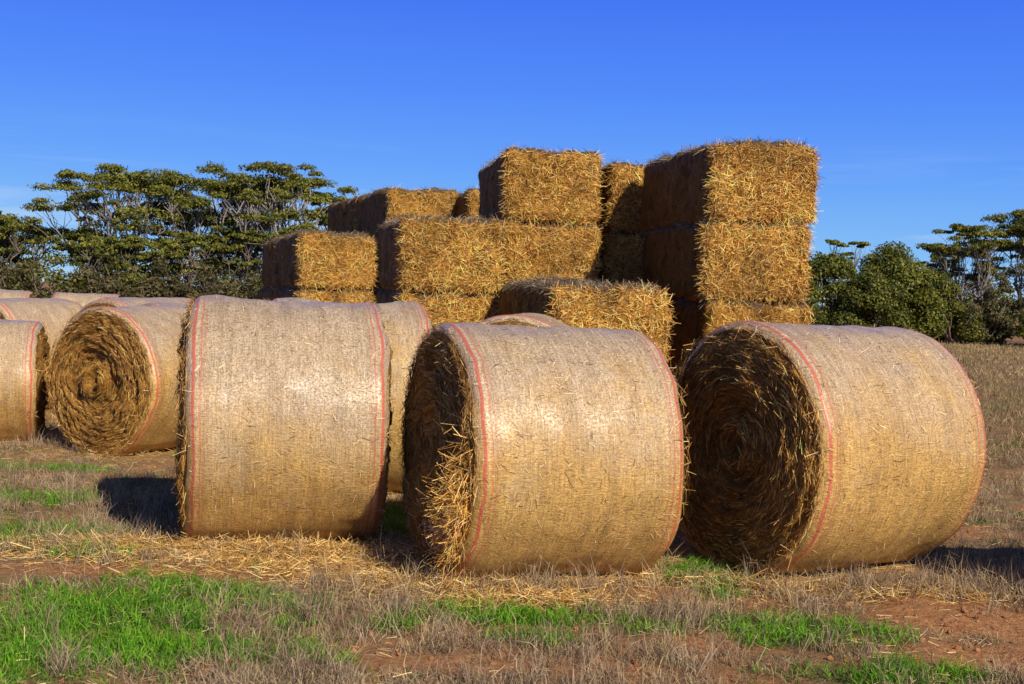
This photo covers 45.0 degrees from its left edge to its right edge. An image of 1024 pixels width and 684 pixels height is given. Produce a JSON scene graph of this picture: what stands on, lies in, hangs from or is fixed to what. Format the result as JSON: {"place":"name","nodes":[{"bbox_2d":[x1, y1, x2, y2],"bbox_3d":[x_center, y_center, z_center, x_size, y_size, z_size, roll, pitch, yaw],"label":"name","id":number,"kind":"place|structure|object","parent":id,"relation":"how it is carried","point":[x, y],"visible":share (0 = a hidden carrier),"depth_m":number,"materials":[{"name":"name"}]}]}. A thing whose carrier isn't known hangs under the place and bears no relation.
{"place":"outdoors","nodes":[
{"label":"outdoors","id":0,"kind":"place"},
{"bbox_2d":[0,282,1023,683],"bbox_3d":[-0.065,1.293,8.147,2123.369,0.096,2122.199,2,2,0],"label":"ground","id":1,"kind":"structure","parent":0,"point":[934,612],"depth_m":6.29,"materials":[{"name":"soil"}]},
{"bbox_2d":[0,258,12,289],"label":"bush","id":2,"kind":"object","parent":1,"relation":"on","point":[2,267],"visible":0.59,"depth_m":45.28,"materials":[{"name":"green plant"}]},
{"bbox_2d":[0,289,32,297],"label":"round hay bale","id":3,"kind":"object","parent":1,"relation":"on","point":[14,294],"visible":0.11,"depth_m":24.27,"materials":[{"name":"fabric"}]},
{"bbox_2d":[0,210,34,268],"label":"eucalyptus tree","id":4,"kind":"object","parent":1,"relation":"on","point":[26,253],"visible":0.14,"depth_m":56.14,"materials":[{"name":"green plant"}]},
{"bbox_2d":[0,269,41,294],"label":"bush","id":5,"kind":"object","parent":1,"relation":"on","point":[26,285],"visible":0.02,"depth_m":46.12,"materials":[{"name":"green plant"}]},
{"bbox_2d":[0,319,50,440],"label":"round hay bale","id":6,"kind":"object","parent":1,"relation":"on","point":[25,347],"visible":0.93,"depth_m":11.99,"materials":[{"name":"fabric"}]},
{"bbox_2d":[0,210,53,262],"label":"eucalyptus tree","id":7,"kind":"object","parent":1,"relation":"on","point":[8,244],"visible":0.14,"depth_m":50.77,"materials":[{"name":"green plant"}]},
{"bbox_2d":[0,260,59,297],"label":"bush","id":8,"kind":"object","parent":1,"relation":"on","point":[12,278],"visible":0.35,"depth_m":44.40,"materials":[{"name":"green plant"}]},
{"bbox_2d":[0,213,76,279],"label":"eucalyptus tree","id":9,"kind":"object","parent":1,"relation":"on","point":[8,225],"visible":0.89,"depth_m":49.53,"materials":[{"name":"green plant"}]},
{"bbox_2d":[0,297,81,409],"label":"round hay bale","id":10,"kind":"object","parent":1,"relation":"on","point":[54,313],"visible":0.19,"depth_m":14.86,"materials":[{"name":"fabric"}]},
{"bbox_2d":[0,250,90,297],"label":"bush","id":11,"kind":"object","parent":1,"relation":"on","point":[57,276],"visible":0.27,"depth_m":44.56,"materials":[{"name":"green plant"}]},
{"bbox_2d":[52,292,118,306],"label":"round hay bale","id":12,"kind":"object","parent":1,"relation":"on","point":[83,299],"visible":0.03,"depth_m":24.58,"materials":[{"name":"fabric"}]},
{"bbox_2d":[55,234,115,275],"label":"eucalyptus tree","id":13,"kind":"object","parent":1,"relation":"on","point":[82,254],"visible":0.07,"depth_m":51.39,"materials":[{"name":"green plant"}]},
{"bbox_2d":[49,234,149,277],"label":"eucalyptus tree","id":14,"kind":"object","parent":1,"relation":"on","point":[94,242],"visible":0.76,"depth_m":48.27,"materials":[{"name":"green plant"}]},
{"bbox_2d":[52,273,148,297],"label":"bush","id":15,"kind":"object","parent":1,"relation":"on","point":[110,286],"visible":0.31,"depth_m":44.60,"materials":[{"name":"green plant"}]},
{"bbox_2d":[20,163,193,276],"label":"eucalyptus tree","id":16,"kind":"object","parent":1,"relation":"on","point":[122,182],"visible":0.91,"depth_m":49.15,"materials":[{"name":"green plant"}]},
{"bbox_2d":[69,263,147,294],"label":"bush","id":17,"kind":"object","parent":1,"relation":"on","point":[118,276],"visible":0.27,"depth_m":45.07,"materials":[{"name":"green plant"}]},
{"bbox_2d":[41,304,187,456],"bbox_3d":[-3.493,0.362,11.858,1.477,1.475,1.458,3,2,30],"label":"round hay bale","id":18,"kind":"object","parent":1,"relation":"on","point":[112,382],"visible":0.69,"depth_m":11.30,"materials":[{"name":"plant"}]},
{"bbox_2d":[84,245,145,291],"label":"bush","id":19,"kind":"object","parent":1,"relation":"on","point":[118,264],"visible":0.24,"depth_m":46.41,"materials":[{"name":"green plant"}]},
{"bbox_2d":[73,297,188,317],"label":"round hay bale","id":20,"kind":"object","parent":1,"relation":"on","point":[134,301],"visible":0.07,"depth_m":15.00,"materials":[{"name":"fabric"}]},
{"bbox_2d":[98,297,192,302],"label":"round hay bale","id":21,"kind":"object","parent":1,"relation":"on","point":[185,299],"visible":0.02,"depth_m":17.46,"materials":[{"name":"fabric"}]},
{"bbox_2d":[107,234,188,283],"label":"eucalyptus tree","id":22,"kind":"object","parent":1,"relation":"on","point":[137,241],"visible":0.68,"depth_m":47.98,"materials":[{"name":"green plant"}]},
{"bbox_2d":[123,276,174,297],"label":"bush","id":23,"kind":"object","parent":1,"relation":"on","point":[153,288],"visible":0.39,"depth_m":45.51,"materials":[{"name":"green plant"}]},
{"bbox_2d":[132,254,190,297],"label":"bush","id":24,"kind":"object","parent":1,"relation":"on","point":[159,262],"visible":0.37,"depth_m":46.56,"materials":[{"name":"green plant"}]},
{"bbox_2d":[137,302,187,305],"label":"round hay bale","id":25,"kind":"object","parent":1,"relation":"on","point":[152,304],"depth_m":13.75,"materials":[{"name":"fabric"}]},
{"bbox_2d":[121,191,209,297],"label":"eucalyptus tree","id":26,"kind":"object","parent":1,"relation":"on","point":[155,204],"visible":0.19,"depth_m":53.29,"materials":[{"name":"green plant"}]},
{"bbox_2d":[172,285,208,300],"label":"bush","id":27,"kind":"object","parent":1,"relation":"on","point":[186,290],"visible":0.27,"depth_m":46.18,"materials":[{"name":"green plant"}]},
{"bbox_2d":[147,229,237,289],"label":"eucalyptus tree","id":28,"kind":"object","parent":1,"relation":"on","point":[179,266],"visible":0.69,"depth_m":48.76,"materials":[{"name":"green plant"}]},
{"bbox_2d":[114,160,286,296],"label":"eucalyptus tree","id":29,"kind":"object","parent":1,"relation":"on","point":[177,216],"visible":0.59,"depth_m":50.38,"materials":[{"name":"green plant"}]},
{"bbox_2d":[181,262,254,298],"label":"bush","id":30,"kind":"object","parent":1,"relation":"on","point":[233,288],"visible":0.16,"depth_m":47.02,"materials":[{"name":"green plant"}]},
{"bbox_2d":[195,277,258,298],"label":"bush","id":31,"kind":"object","parent":1,"relation":"on","point":[215,290],"visible":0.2,"depth_m":46.14,"materials":[{"name":"green plant"}]},
{"bbox_2d":[189,226,268,290],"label":"eucalyptus tree","id":32,"kind":"object","parent":1,"relation":"on","point":[245,239],"visible":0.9,"depth_m":48.38,"materials":[{"name":"green plant"}]},
{"bbox_2d":[234,270,262,298],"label":"bush","id":33,"kind":"object","parent":1,"relation":"on","point":[251,281],"visible":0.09,"depth_m":46.30,"materials":[{"name":"green plant"}]},
{"bbox_2d":[253,277,263,288],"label":"bush","id":34,"kind":"object","parent":1,"relation":"on","point":[258,285],"visible":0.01,"depth_m":43.69,"materials":[{"name":"green plant"}]},
{"bbox_2d":[204,197,319,280],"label":"eucalyptus tree","id":35,"kind":"object","parent":1,"relation":"on","point":[266,227],"visible":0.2,"depth_m":53.94,"materials":[{"name":"green plant"}]},
{"bbox_2d":[203,161,359,287],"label":"eucalyptus tree","id":36,"kind":"object","parent":1,"relation":"on","point":[298,186],"visible":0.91,"depth_m":49.30,"materials":[{"name":"green plant"}]},
{"bbox_2d":[171,293,396,541],"bbox_3d":[-1.484,0.506,7.985,1.354,1.626,1.665,1,2,-13],"label":"round hay bale","id":37,"kind":"object","parent":1,"relation":"on","point":[285,413],"visible":0.98,"depth_m":7.30,"materials":[{"name":"plant"}]},
{"bbox_2d":[261,221,319,243],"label":"eucalyptus tree","id":38,"kind":"object","parent":1,"relation":"on","point":[288,230],"visible":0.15,"depth_m":48.39,"materials":[{"name":"green plant"}]},
{"bbox_2d":[310,191,346,230],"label":"eucalyptus tree","id":39,"kind":"object","parent":1,"relation":"on","point":[323,222],"visible":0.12,"depth_m":50.87,"materials":[{"name":"green plant"}]},
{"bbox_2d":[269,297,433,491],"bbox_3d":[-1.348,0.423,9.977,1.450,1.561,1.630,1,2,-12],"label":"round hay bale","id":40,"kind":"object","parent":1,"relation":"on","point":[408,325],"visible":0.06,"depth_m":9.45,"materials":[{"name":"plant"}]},
{"bbox_2d":[2,477,1016,683],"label":"soil clods","id":41,"kind":"object","parent":1,"relation":"on","point":[829,658],"visible":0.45,"depth_m":6.04,"materials":[{"name":"brown soil"}]},
{"bbox_2d":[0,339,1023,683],"bbox_3d":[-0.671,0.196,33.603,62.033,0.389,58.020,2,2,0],"label":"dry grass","id":42,"kind":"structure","parent":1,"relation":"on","point":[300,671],"depth_m":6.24,"materials":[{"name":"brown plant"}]},
{"bbox_2d":[0,447,1023,683],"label":"green grass","id":43,"kind":"structure","parent":1,"relation":"on","point":[133,644],"depth_m":5.93,"materials":[{"name":"green plant"}]},
{"bbox_2d":[0,422,1023,683],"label":"straw litter","id":44,"kind":"object","parent":1,"relation":"on","point":[284,558],"visible":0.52,"depth_m":6.95,"materials":[{"name":"beige plant"}]},
{"bbox_2d":[0,243,1023,332],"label":"distant trees","id":45,"kind":"object","parent":1,"relation":"on","point":[227,276],"visible":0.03,"depth_m":85.94,"materials":[{"name":"green plant"}]},
{"bbox_2d":[479,313,568,326],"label":"round hay bale","id":46,"kind":"object","parent":1,"relation":"on","point":[535,319],"visible":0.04,"depth_m":9.79,"materials":[{"name":"fabric"}]},
{"bbox_2d":[396,320,695,580],"bbox_3d":[0.105,0.655,7.216,1.541,1.550,1.646,1,2,-20],"label":"round hay bale","id":47,"kind":"object","parent":1,"relation":"on","point":[557,444],"visible":0.99,"depth_m":6.70,"materials":[{"name":"plant"}]},
{"bbox_2d":[672,319,993,577],"bbox_3d":[1.885,0.642,7.631,1.467,1.556,1.619,1,2,-29],"label":"round hay bale","id":48,"kind":"object","parent":1,"relation":"on","point":[833,443],"visible":0.9,"depth_m":7.11,"materials":[{"name":"plant"}]},
{"bbox_2d":[800,251,869,324],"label":"bush","id":49,"kind":"object","parent":1,"relation":"on","point":[833,266],"visible":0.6,"depth_m":59.01,"materials":[{"name":"green plant"}]},
{"bbox_2d":[820,239,875,304],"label":"eucalyptus tree","id":50,"kind":"object","parent":1,"relation":"on","point":[860,244],"visible":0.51,"depth_m":66.07,"materials":[{"name":"green plant"}]},
{"bbox_2d":[827,268,915,330],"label":"bush","id":51,"kind":"object","parent":1,"relation":"on","point":[867,288],"visible":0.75,"depth_m":57.83,"materials":[{"name":"green plant"}]},
{"bbox_2d":[850,240,950,339],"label":"bush","id":52,"kind":"object","parent":1,"relation":"on","point":[897,266],"visible":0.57,"depth_m":58.95,"materials":[{"name":"green plant"}]},
{"bbox_2d":[898,268,961,335],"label":"bush","id":53,"kind":"object","parent":1,"relation":"on","point":[951,289],"visible":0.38,"depth_m":59.69,"materials":[{"name":"green plant"}]},
{"bbox_2d":[916,250,994,302],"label":"eucalyptus tree","id":54,"kind":"object","parent":1,"relation":"on","point":[947,254],"visible":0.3,"depth_m":69.58,"materials":[{"name":"green plant"}]},
{"bbox_2d":[920,299,992,344],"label":"bush","id":55,"kind":"object","parent":1,"relation":"on","point":[963,330],"visible":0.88,"depth_m":58.95,"materials":[{"name":"green plant"}]},
{"bbox_2d":[937,314,986,342],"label":"bush","id":56,"kind":"object","parent":1,"relation":"on","point":[955,330],"visible":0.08,"depth_m":60.17,"materials":[{"name":"green plant"}]},
{"bbox_2d":[915,223,1023,342],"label":"eucalyptus tree","id":57,"kind":"object","parent":1,"relation":"on","point":[984,269],"visible":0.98,"depth_m":61.48,"materials":[{"name":"green plant"}]},
{"bbox_2d":[955,287,1015,343],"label":"bush","id":58,"kind":"object","parent":1,"relation":"on","point":[1006,324],"visible":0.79,"depth_m":59.11,"materials":[{"name":"green plant"}]},
{"bbox_2d":[970,272,1023,344],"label":"bush","id":59,"kind":"object","parent":1,"relation":"on","point":[1006,287],"visible":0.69,"depth_m":59.48,"materials":[{"name":"green plant"}]},
{"bbox_2d":[980,209,1023,325],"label":"eucalyptus tree","id":60,"kind":"object","parent":1,"relation":"on","point":[1015,227],"visible":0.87,"depth_m":63.04,"materials":[{"name":"green plant"}]},
{"bbox_2d":[999,242,1023,283],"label":"eucalyptus tree","id":61,"kind":"object","parent":1,"relation":"on","point":[1013,272],"visible":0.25,"depth_m":65.02,"materials":[{"name":"green plant"}]},
{"bbox_2d":[1011,311,1023,340],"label":"bush","id":62,"kind":"object","parent":1,"relation":"on","point":[1021,330],"visible":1,"depth_m":57.02,"materials":[{"name":"green plant"}]},
{"bbox_2d":[0,0,1023,308],"label":"sky","id":63,"kind":"structure","parent":0,"point":[913,110],"materials":[{"name":"blue"}]},
{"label":"square hay bale","id":64,"kind":"object","parent":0,"visible":0},
{"bbox_2d":[500,218,604,285],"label":"square hay bale","id":65,"kind":"object","parent":64,"relation":"on","point":[553,249],"visible":0.66,"depth_m":14.49,"materials":[{"name":"plant"}]},
{"bbox_2d":[477,142,606,227],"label":"square hay bale","id":66,"kind":"object","parent":65,"relation":"on","point":[534,185],"visible":0.89,"depth_m":14.50,"materials":[{"name":"plant"}]},
{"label":"square hay bale","id":67,"kind":"object","parent":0,"visible":0},
{"bbox_2d":[596,229,647,284],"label":"square hay bale","id":68,"kind":"object","parent":67,"relation":"on","point":[621,257],"visible":0.25,"depth_m":14.99,"materials":[{"name":"plant"}]},
{"bbox_2d":[597,158,646,233],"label":"square hay bale","id":69,"kind":"object","parent":68,"relation":"on","point":[621,188],"visible":0.31,"depth_m":15.01,"materials":[{"name":"plant"}]},
{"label":"square hay bale","id":70,"kind":"object","parent":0,"visible":0},
{"bbox_2d":[372,286,498,328],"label":"square hay bale","id":71,"kind":"object","parent":70,"relation":"on","point":[449,307],"visible":0.25,"depth_m":13.66,"materials":[{"name":"plant"}]},
{"bbox_2d":[373,211,508,296],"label":"square hay bale","id":72,"kind":"object","parent":71,"relation":"on","point":[427,254],"visible":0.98,"depth_m":13.58,"materials":[{"name":"plant"}]},
{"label":"square hay bale","id":73,"kind":"object","parent":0,"visible":0},
{"bbox_2d":[370,289,377,303],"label":"square hay bale","id":74,"kind":"object","parent":73,"relation":"on","point":[374,294],"visible":0.02,"depth_m":20.20,"materials":[{"name":"plant"}]},
{"bbox_2d":[369,241,379,290],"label":"square hay bale","id":75,"kind":"object","parent":74,"relation":"on","point":[377,271],"visible":0.02,"depth_m":20.14,"materials":[{"name":"plant"}]},
{"bbox_2d":[355,183,460,240],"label":"square hay bale","id":76,"kind":"object","parent":75,"relation":"on","point":[375,208],"visible":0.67,"depth_m":19.61,"materials":[{"name":"plant"}]},
{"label":"square hay bale","id":77,"kind":"object","parent":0,"visible":0},
{"bbox_2d":[326,193,362,232],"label":"square hay bale","id":78,"kind":"object","parent":77,"relation":"on","point":[342,215],"visible":0.18,"depth_m":22.33,"materials":[{"name":"plant"}]},
{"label":"square hay bale","id":79,"kind":"object","parent":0,"visible":0},
{"bbox_2d":[454,185,479,218],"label":"square hay bale","id":80,"kind":"object","parent":79,"relation":"on","point":[467,201],"visible":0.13,"depth_m":18.86,"materials":[{"name":"plant"}]},
{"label":"square hay bale","id":81,"kind":"object","parent":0,"visible":0},
{"bbox_2d":[271,283,376,303],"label":"square hay bale","id":82,"kind":"object","parent":81,"relation":"on","point":[338,296],"visible":0.28,"depth_m":18.24,"materials":[{"name":"plant"}]},
{"bbox_2d":[272,226,378,292],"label":"square hay bale","id":83,"kind":"object","parent":82,"relation":"on","point":[319,259],"visible":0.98,"depth_m":18.19,"materials":[{"name":"plant"}]},
{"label":"square hay bale","id":84,"kind":"object","parent":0,"visible":0},
{"bbox_2d":[258,283,275,300],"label":"square hay bale","id":85,"kind":"object","parent":84,"relation":"on","point":[264,292],"visible":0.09,"depth_m":21.08,"materials":[{"name":"plant"}]},
{"bbox_2d":[260,233,292,287],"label":"square hay bale","id":86,"kind":"object","parent":85,"relation":"on","point":[269,256],"visible":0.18,"depth_m":21.11,"materials":[{"name":"plant"}]},
{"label":"square hay bale","id":87,"kind":"object","parent":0,"visible":0},
{"bbox_2d":[667,291,815,372],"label":"square hay bale","id":88,"kind":"object","parent":87,"relation":"on","point":[693,318],"visible":0.39,"depth_m":12.69,"materials":[{"name":"plant"}]},
{"bbox_2d":[641,214,815,306],"bbox_3d":[2.313,-0.881,13.720,1.363,1.042,2.577,2,2,-9],"label":"square hay bale","id":89,"kind":"object","parent":88,"relation":"on","point":[702,260],"visible":0.94,"depth_m":12.60,"materials":[{"name":"plant"}]},
{"bbox_2d":[636,136,823,231],"bbox_3d":[2.347,-1.691,13.704,1.352,1.008,2.589,1,2,-11],"label":"square hay bale","id":90,"kind":"object","parent":89,"relation":"on","point":[755,180],"visible":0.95,"depth_m":12.60,"materials":[{"name":"plant"}]},
{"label":"square hay bale","id":91,"kind":"object","parent":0,"visible":0},
{"bbox_2d":[496,273,680,368],"bbox_3d":[0.690,-0.164,12.633,1.361,1.079,2.592,1,2,-12],"label":"square hay bale","id":92,"kind":"object","parent":91,"relation":"on","point":[589,303],"visible":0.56,"depth_m":11.52,"materials":[{"name":"plant"}]}
]}

